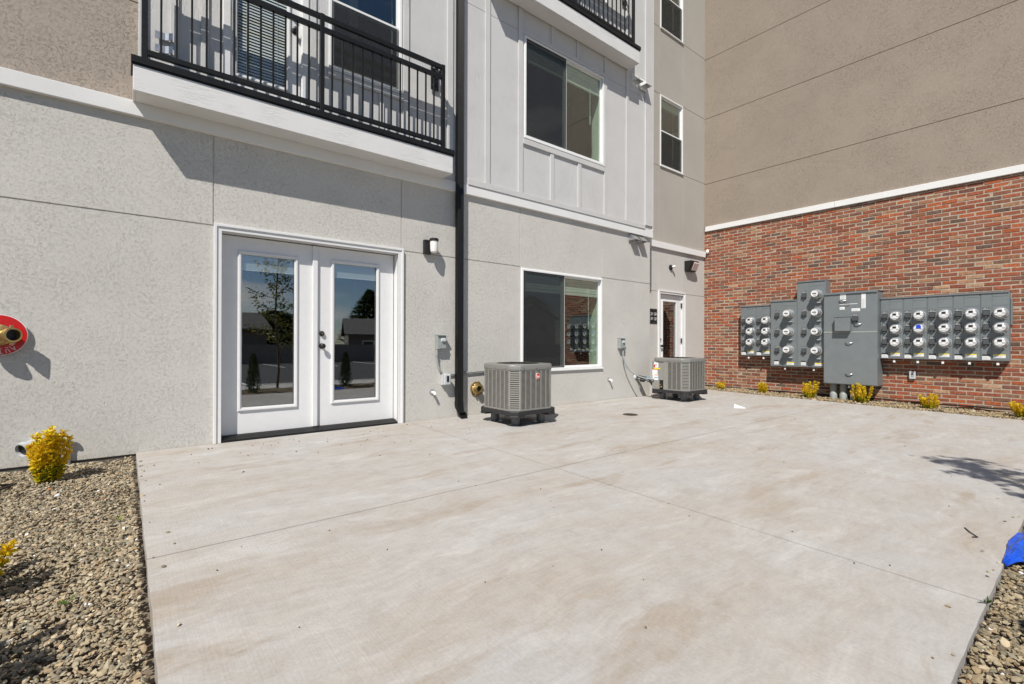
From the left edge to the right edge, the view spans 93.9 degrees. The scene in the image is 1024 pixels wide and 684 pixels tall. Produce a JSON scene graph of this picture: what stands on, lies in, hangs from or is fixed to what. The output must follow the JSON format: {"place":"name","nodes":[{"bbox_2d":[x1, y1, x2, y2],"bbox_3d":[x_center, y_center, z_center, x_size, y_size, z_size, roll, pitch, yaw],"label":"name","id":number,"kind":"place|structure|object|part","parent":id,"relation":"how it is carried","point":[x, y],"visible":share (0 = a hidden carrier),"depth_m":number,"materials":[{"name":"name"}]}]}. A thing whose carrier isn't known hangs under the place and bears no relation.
{"place":"outdoors","nodes":[
{"label":"outdoors","id":0,"kind":"place"},
{"bbox_2d":[0,456,154,683],"bbox_3d":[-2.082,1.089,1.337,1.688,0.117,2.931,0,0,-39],"label":"gravel","id":1,"kind":"structure","parent":0,"point":[68,540],"depth_m":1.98,"materials":[{"name":"beige gravel"}]},
{"bbox_2d":[0,483,15,490],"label":"drip tube","id":2,"kind":"object","parent":1,"relation":"on","point":[8,485],"visible":1,"depth_m":3.42,"materials":[{"name":"black plastic"}]},
{"bbox_2d":[0,538,18,575],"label":"shrub","id":3,"kind":"object","parent":1,"relation":"on","point":[5,550],"visible":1,"depth_m":2.07,"materials":[{"name":"yellow plant"}]},
{"bbox_2d":[25,425,74,486],"bbox_3d":[-3.458,0.845,3.584,0.277,0.466,0.273,0,0,-39],"label":"shrub","id":4,"kind":"object","parent":1,"relation":"on","point":[44,465],"visible":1,"depth_m":3.53,"materials":[{"name":"yellow plant"}]},
{"bbox_2d":[59,593,75,604],"bbox_3d":[-1.814,1.053,1.949,0.060,0.030,0.055,0,0,-39],"label":"weed","id":5,"kind":"object","parent":1,"relation":"on","point":[64,601],"visible":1,"depth_m":1.95,"materials":[{"name":"green plant"}]},
{"bbox_2d":[136,390,1023,683],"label":"patio","id":6,"kind":"structure","parent":0,"point":[712,536],"depth_m":2.47,"materials":[{"name":"concrete"}]},
{"bbox_2d":[207,420,483,455],"bbox_3d":[-1.366,1.011,4.952,2.913,0.030,1.260,0,0,-39],"label":"grit","id":7,"kind":"object","parent":6,"relation":"on","point":[341,444],"visible":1,"depth_m":4.83,"materials":[{"name":"stone"}]},
{"bbox_2d":[481,362,554,426],"bbox_3d":[0.075,0.643,6.169,0.748,0.774,0.748,0,0,-39],"label":"condenser","id":8,"kind":"object","parent":6,"relation":"on","point":[515,392],"visible":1,"depth_m":5.89,"materials":[{"name":"metal"}]},
{"bbox_2d":[191,418,951,628],"bbox_3d":[1.038,1.043,4.669,6.902,0.071,4.692,0,0,-39],"label":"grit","id":9,"kind":"object","parent":6,"relation":"on","point":[553,507],"visible":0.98,"depth_m":2.42,"materials":[{"name":"stone"}]},
{"bbox_2d":[623,413,637,415],"bbox_3d":[1.684,1.033,6.810,0.210,0.008,0.210,0,0,-39],"label":"drain cover","id":10,"kind":"object","parent":6,"relation":"on","point":[630,414],"visible":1,"depth_m":6.79,"materials":[{"name":"metal"}]},
{"bbox_2d":[652,357,707,401],"bbox_3d":[3.029,0.656,8.647,0.748,0.774,0.748,0,0,-39],"label":"condenser","id":11,"kind":"object","parent":6,"relation":"on","point":[683,378],"visible":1,"depth_m":8.39,"materials":[{"name":"grey metal"}]},
{"bbox_2d":[733,404,745,408],"bbox_3d":[3.618,1.019,7.616,0.176,0.065,0.076,0,0,15],"label":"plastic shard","id":12,"kind":"object","parent":6,"relation":"on","point":[736,406],"visible":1,"depth_m":7.59,"materials":[{"name":"white plastic"}]},
{"bbox_2d":[980,596,992,603],"bbox_3d":[1.952,1.067,1.964,0.065,0.030,0.037,0,0,-13],"label":"weed","id":13,"kind":"object","parent":6,"relation":"on","point":[987,600],"visible":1,"depth_m":1.97,"materials":[{"name":"green plant"}]},
{"bbox_2d":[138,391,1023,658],"bbox_3d":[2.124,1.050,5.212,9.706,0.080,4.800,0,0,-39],"label":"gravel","id":14,"kind":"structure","parent":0,"point":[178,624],"depth_m":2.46,"materials":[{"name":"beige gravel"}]},
{"bbox_2d":[705,386,1023,419],"bbox_3d":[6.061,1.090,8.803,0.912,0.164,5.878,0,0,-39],"label":"gravel","id":15,"kind":"structure","parent":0,"point":[973,412],"depth_m":8.27,"materials":[{"name":"beige gravel"}]},
{"bbox_2d":[716,381,725,388],"bbox_3d":[4.660,0.971,10.650,0.232,0.231,0.241,0,0,-39],"label":"shrub","id":16,"kind":"object","parent":15,"relation":"on","point":[720,385],"visible":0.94,"depth_m":10.62,"materials":[{"name":"yellow plant"}]},
{"bbox_2d":[758,382,767,392],"bbox_3d":[5.199,0.952,9.895,0.208,0.288,0.246,0,0,31],"label":"shrub","id":17,"kind":"object","parent":15,"relation":"on","point":[762,387],"visible":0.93,"depth_m":9.84,"materials":[{"name":"yellow plant"}]},
{"bbox_2d":[801,381,819,397],"bbox_3d":[5.731,0.924,9.169,0.317,0.366,0.280,0,0,-22],"label":"shrub","id":18,"kind":"object","parent":15,"relation":"on","point":[809,389],"visible":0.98,"depth_m":9.13,"materials":[{"name":"yellow plant"}]},
{"bbox_2d":[830,384,836,398],"bbox_3d":[6.124,0.952,9.103,0.129,0.336,0.122,0,0,-39],"label":"ground conduit","id":19,"kind":"object","parent":15,"relation":"on","point":[833,392],"visible":0.81,"depth_m":9.06,"materials":[{"name":"grey plastic"}]},
{"bbox_2d":[839,384,846,399],"bbox_3d":[6.224,0.952,8.980,0.129,0.336,0.122,0,0,-39],"label":"ground conduit","id":20,"kind":"object","parent":15,"relation":"on","point":[843,392],"visible":0.75,"depth_m":8.94,"materials":[{"name":"grey plastic"}]},
{"bbox_2d":[850,385,857,400],"bbox_3d":[6.333,0.952,8.846,0.129,0.336,0.122,0,0,-39],"label":"ground conduit","id":21,"kind":"object","parent":15,"relation":"on","point":[851,398],"visible":0.23,"depth_m":8.83,"materials":[{"name":"grey plastic"}]},
{"bbox_2d":[705,385,1012,409],"bbox_3d":[6.265,1.036,9.197,0.039,0.055,5.401,0,0,-39],"label":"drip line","id":22,"kind":"object","parent":15,"relation":"on","point":[880,399],"visible":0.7,"depth_m":8.49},
{"bbox_2d":[850,383,873,402],"bbox_3d":[6.234,0.921,8.530,0.287,0.392,0.352,0,0,-39],"label":"shrub","id":23,"kind":"object","parent":15,"relation":"on","point":[860,394],"visible":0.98,"depth_m":8.51,"materials":[{"name":"yellow plant"}]},
{"bbox_2d":[704,0,1023,413],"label":"brick wing","id":24,"kind":"structure","parent":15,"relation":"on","point":[857,145],"depth_m":8.88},
{"bbox_2d":[740,305,755,355],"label":"meter cabinet","id":25,"kind":"object","parent":24,"relation":"attached to","point":[748,330],"visible":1,"depth_m":10.32,"materials":[{"name":"metal"}]},
{"bbox_2d":[755,304,770,355],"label":"meter cabinet","id":26,"kind":"object","parent":24,"relation":"attached to","point":[763,330],"visible":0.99,"depth_m":10.09,"materials":[{"name":"metal"}]},
{"bbox_2d":[770,299,796,366],"bbox_3d":[5.565,-0.183,9.777,0.434,1.360,0.502,0,0,-39],"label":"meter cabinet","id":27,"kind":"object","parent":24,"relation":"attached to","point":[783,332],"visible":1,"depth_m":9.74,"materials":[{"name":"grey metal"}]},
{"bbox_2d":[797,279,829,367],"bbox_3d":[5.883,-0.360,9.387,0.434,1.714,0.502,0,0,-39],"label":"meter cabinet","id":28,"kind":"object","parent":24,"relation":"attached to","point":[810,324],"visible":1,"depth_m":9.36,"materials":[{"name":"grey metal"}]},
{"bbox_2d":[823,290,883,385],"bbox_3d":[6.297,-0.078,8.855,0.458,1.723,0.850,0,0,-39],"label":"switch cabinet","id":29,"kind":"object","parent":24,"relation":"attached to","point":[852,338],"visible":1,"depth_m":8.73,"materials":[{"name":"grey metal"}]},
{"bbox_3d":[6.201,-0.550,8.781,0.004,0.699,0.824,0,0,-39],"label":"door","id":30,"kind":"part","parent":29,"relation":"part of","materials":[{"name":"grey metal"}]},
{"bbox_3d":[6.198,0.302,8.779,0.004,0.942,0.824,0,0,-39],"label":"door","id":31,"kind":"part","parent":29,"relation":"part of","materials":[{"name":"grey metal"}]},
{"bbox_2d":[880,297,902,358],"bbox_3d":[6.713,-0.251,8.445,0.330,1.090,0.322,0,0,-39],"label":"meter cabinet","id":32,"kind":"object","parent":24,"relation":"attached to","point":[891,327],"visible":1,"depth_m":8.41,"materials":[{"name":"grey metal"}]},
{"bbox_2d":[909,371,915,378],"bbox_3d":[6.976,0.577,8.328,0.058,0.140,0.090,0,0,-39],"label":"outlet box","id":33,"kind":"object","parent":24,"relation":"attached to","point":[912,374],"visible":1,"depth_m":8.31,"materials":[{"name":"grey plastic"}]},
{"bbox_2d":[903,295,926,358],"bbox_3d":[6.915,-0.251,8.195,0.330,1.090,0.322,0,0,-39],"label":"meter cabinet","id":34,"kind":"object","parent":24,"relation":"attached to","point":[914,337],"visible":0.99,"depth_m":8.16,"materials":[{"name":"metal"}]},
{"bbox_2d":[927,294,952,359],"bbox_3d":[7.118,-0.251,7.945,0.330,1.090,0.322,0,0,-39],"label":"meter cabinet","id":35,"kind":"object","parent":24,"relation":"attached to","point":[939,327],"visible":1,"depth_m":7.91,"materials":[{"name":"metal"}]},
{"bbox_2d":[953,292,979,360],"bbox_3d":[7.320,-0.250,7.695,0.330,1.090,0.322,0,0,-39],"label":"meter cabinet","id":36,"kind":"object","parent":24,"relation":"attached to","point":[966,326],"visible":1,"depth_m":7.66,"materials":[{"name":"metal"}]},
{"bbox_2d":[980,291,1012,360],"bbox_3d":[7.530,-0.250,7.437,0.330,1.090,0.344,0,0,-39],"label":"meter cabinet","id":37,"kind":"object","parent":24,"relation":"attached to","point":[996,315],"visible":1,"depth_m":7.40,"materials":[{"name":"metal"}]},
{"bbox_2d":[917,393,939,408],"bbox_3d":[6.848,0.978,7.850,0.304,0.300,0.270,0,0,7],"label":"shrub","id":38,"kind":"object","parent":15,"relation":"on","point":[933,401],"visible":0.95,"depth_m":7.79,"materials":[{"name":"yellow plant"}]},
{"bbox_2d":[1008,401,1023,417],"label":"shrub","id":39,"kind":"object","parent":15,"relation":"on","point":[1018,409],"visible":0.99,"depth_m":7.01,"materials":[{"name":"yellow plant"}]},
{"bbox_2d":[958,523,1023,683],"bbox_3d":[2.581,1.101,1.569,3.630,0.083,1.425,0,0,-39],"label":"gravel","id":40,"kind":"structure","parent":0,"point":[991,645],"depth_m":1.76,"materials":[{"name":"beige gravel"}]},
{"bbox_2d":[1002,531,1023,565],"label":"blue plastic bag","id":41,"kind":"object","parent":40,"relation":"on","point":[1014,553],"visible":1,"depth_m":2.43,"materials":[{"name":"blue plastic"}]},
{"label":"ground","id":42,"kind":"structure","parent":0,"visible":0},
{"bbox_2d":[0,0,705,475],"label":"apartment building","id":43,"kind":"structure","parent":42,"relation":"on","point":[220,220],"depth_m":5.50,"materials":[{"name":"grey paint"}]},
{"bbox_2d":[0,314,27,355],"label":"sprinkler connection","id":44,"kind":"object","parent":43,"relation":"attached to","point":[13,334],"visible":1,"depth_m":3.78,"materials":[{"name":"red metal"}]},
{"bbox_2d":[14,436,45,457],"bbox_3d":[-3.867,0.842,3.857,0.128,0.146,0.223,0,0,-3],"label":"pvc outlet","id":45,"kind":"object","parent":43,"relation":"attached to","point":[20,450],"visible":0.44,"depth_m":3.78,"materials":[{"name":"white plastic"}]},
{"bbox_2d":[65,438,70,465],"bbox_3d":[-3.729,0.911,4.014,0.045,0.250,0.066,0,0,-39],"label":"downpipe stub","id":46,"kind":"object","parent":43,"relation":"attached to","point":[69,462],"visible":0.21,"depth_m":4.02,"materials":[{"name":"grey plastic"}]},
{"bbox_2d":[223,0,308,105],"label":"balcony door","id":47,"kind":"structure","parent":43,"relation":"in","point":[228,5],"depth_m":5.04,"materials":[{"name":"white paint"}]},
{"bbox_2d":[213,223,403,443],"bbox_3d":[-2.195,-0.080,5.388,2.021,2.167,0.204,0,0,-39],"label":"french door","id":48,"kind":"structure","parent":43,"relation":"in","point":[315,268],"depth_m":5.35,"materials":[{"name":"white paint"}]},
{"bbox_2d":[328,0,402,94],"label":"window","id":49,"kind":"structure","parent":43,"relation":"in","point":[398,29],"depth_m":5.71,"materials":[{"name":"white plastic"}]},
{"bbox_2d":[423,238,438,254],"bbox_3d":[-1.043,-1.230,6.143,0.202,0.196,0.115,0,0,13],"label":"wall lamp","id":50,"kind":"object","parent":43,"relation":"attached to","point":[430,245],"visible":1,"depth_m":6.11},
{"bbox_2d":[435,334,445,348],"bbox_3d":[-0.929,-0.006,6.261,0.134,0.200,0.102,0,0,-39],"label":"disconnect box","id":51,"kind":"object","parent":43,"relation":"attached to","point":[440,341],"visible":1,"depth_m":6.23,"materials":[{"name":"grey plastic"}]},
{"bbox_2d":[435,349,442,373],"bbox_3d":[-0.953,0.256,6.262,0.112,0.325,0.036,0,0,-39],"label":"flexible conduit","id":52,"kind":"object","parent":51,"relation":"attached to","point":[436,355],"visible":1,"depth_m":6.23,"materials":[{"name":"grey plastic"}]},
{"bbox_2d":[440,336,445,347],"bbox_3d":[-0.900,0.004,6.251,0.093,0.160,0.004,0,0,-39],"label":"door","id":53,"kind":"structure","parent":51,"relation":"in","point":[442,344],"depth_m":6.24,"materials":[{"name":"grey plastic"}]},
{"bbox_2d":[441,374,450,384],"bbox_3d":[-0.872,0.494,6.310,0.105,0.150,0.098,0,0,-39],"label":"junction box","id":54,"kind":"object","parent":43,"relation":"attached to","point":[445,379],"visible":1,"depth_m":6.28,"materials":[{"name":"grey plastic"}]},
{"bbox_2d":[454,0,467,417],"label":"downspout","id":55,"kind":"object","parent":43,"relation":"attached to","point":[459,236],"visible":1,"depth_m":6.38,"materials":[{"name":"black metal"}]},
{"bbox_2d":[448,370,483,374],"bbox_3d":[-0.556,0.418,6.581,0.760,0.054,0.151,0,0,-27],"label":"wall conduit","id":56,"kind":"object","parent":43,"relation":"attached to","point":[468,372],"depth_m":6.58,"materials":[{"name":"grey plastic"}]},
{"bbox_2d":[470,381,483,395],"bbox_3d":[-0.474,0.651,6.641,0.207,0.211,0.085,0,0,-39],"label":"brass flange","id":57,"kind":"object","parent":43,"relation":"attached to","point":[476,388],"visible":1,"depth_m":6.63,"materials":[{"name":"gold metal"}]},
{"bbox_2d":[520,268,602,370],"bbox_3d":[0.828,-0.326,7.794,1.876,1.577,0.128,0,0,-39],"label":"window","id":58,"kind":"structure","parent":43,"relation":"in","point":[532,280],"depth_m":7.78,"materials":[{"name":"white plastic"}]},
{"bbox_2d":[523,34,604,165],"bbox_3d":[0.864,-3.836,7.783,1.852,1.557,0.128,0,0,-39],"label":"window","id":59,"kind":"structure","parent":43,"relation":"in","point":[536,54],"depth_m":7.75,"materials":[{"name":"white plastic"}]},
{"bbox_2d":[617,337,625,348],"bbox_3d":[1.980,0.017,8.619,0.134,0.200,0.102,0,0,-39],"label":"disconnect box","id":60,"kind":"object","parent":43,"relation":"attached to","point":[621,341],"visible":1,"depth_m":8.59,"materials":[{"name":"grey plastic"}]},
{"bbox_2d":[622,349,653,379],"bbox_3d":[2.281,0.403,8.637,0.574,0.566,0.058,0,0,2],"label":"flexible conduit","id":61,"kind":"object","parent":60,"relation":"attached to","point":[630,370],"visible":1,"depth_m":8.63,"materials":[{"name":"grey plastic"}]},
{"bbox_2d":[629,233,639,244],"bbox_3d":[2.268,-1.925,8.830,0.194,0.207,0.135,0,0,-39],"label":"vent hood","id":62,"kind":"object","parent":43,"relation":"attached to","point":[633,238],"visible":1,"depth_m":8.83,"materials":[{"name":"metal"}]},
{"bbox_2d":[632,73,643,87],"bbox_3d":[2.325,-4.860,8.832,0.194,0.207,0.135,0,0,-39],"label":"vent hood","id":63,"kind":"object","parent":43,"relation":"attached to","point":[636,80],"visible":1,"depth_m":8.85,"materials":[{"name":"white plastic"}]},
{"bbox_2d":[636,235,647,245],"bbox_3d":[2.447,-1.924,8.975,0.194,0.207,0.135,0,0,-39],"label":"vent hood","id":64,"kind":"object","parent":43,"relation":"attached to","point":[642,240],"visible":0.82,"depth_m":8.98,"materials":[{"name":"metal"}]},
{"bbox_2d":[634,375,651,384],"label":"refrigerant lines","id":65,"kind":"object","parent":43,"relation":"attached to","point":[642,379],"visible":0.84,"depth_m":8.86,"materials":[{"name":"white plastic"}]},
{"bbox_2d":[640,78,651,91],"bbox_3d":[2.515,-4.839,8.956,0.194,0.207,0.135,0,0,-39],"label":"vent hood","id":66,"kind":"object","parent":43,"relation":"attached to","point":[644,85],"visible":1,"depth_m":8.97,"materials":[{"name":"white plastic"}]},
{"bbox_2d":[650,309,656,323],"bbox_3d":[2.983,-0.542,10.069,0.250,0.316,0.011,0,0,-39],"label":"number sign","id":67,"kind":"object","parent":43,"relation":"attached to","point":[653,316],"visible":1,"depth_m":10.06,"materials":[{"name":"black paint"}]},
{"bbox_2d":[660,94,683,174],"bbox_3d":[3.476,-4.529,10.531,0.896,1.542,0.150,0,0,-39],"label":"window","id":68,"kind":"structure","parent":43,"relation":"in","point":[670,106],"depth_m":10.64,"materials":[{"name":"white plastic"}]},
{"bbox_2d":[660,0,683,43],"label":"window","id":69,"kind":"structure","parent":43,"relation":"in","point":[671,2],"depth_m":10.67,"materials":[{"name":"white plastic"}]},
{"bbox_2d":[658,290,685,356],"bbox_3d":[3.475,-0.038,10.529,1.031,2.137,0.156,0,0,-39],"label":"glazed door","id":70,"kind":"structure","parent":43,"relation":"in","point":[678,298],"depth_m":10.68,"materials":[{"name":"white paint"}]},
{"bbox_2d":[684,260,698,271],"bbox_3d":[4.085,-1.717,10.852,0.330,0.230,0.181,0,0,-39],"label":"wall pack light","id":71,"kind":"object","parent":43,"relation":"attached to","point":[690,265],"visible":1,"depth_m":10.78,"materials":[{"name":"black metal"}]}
]}

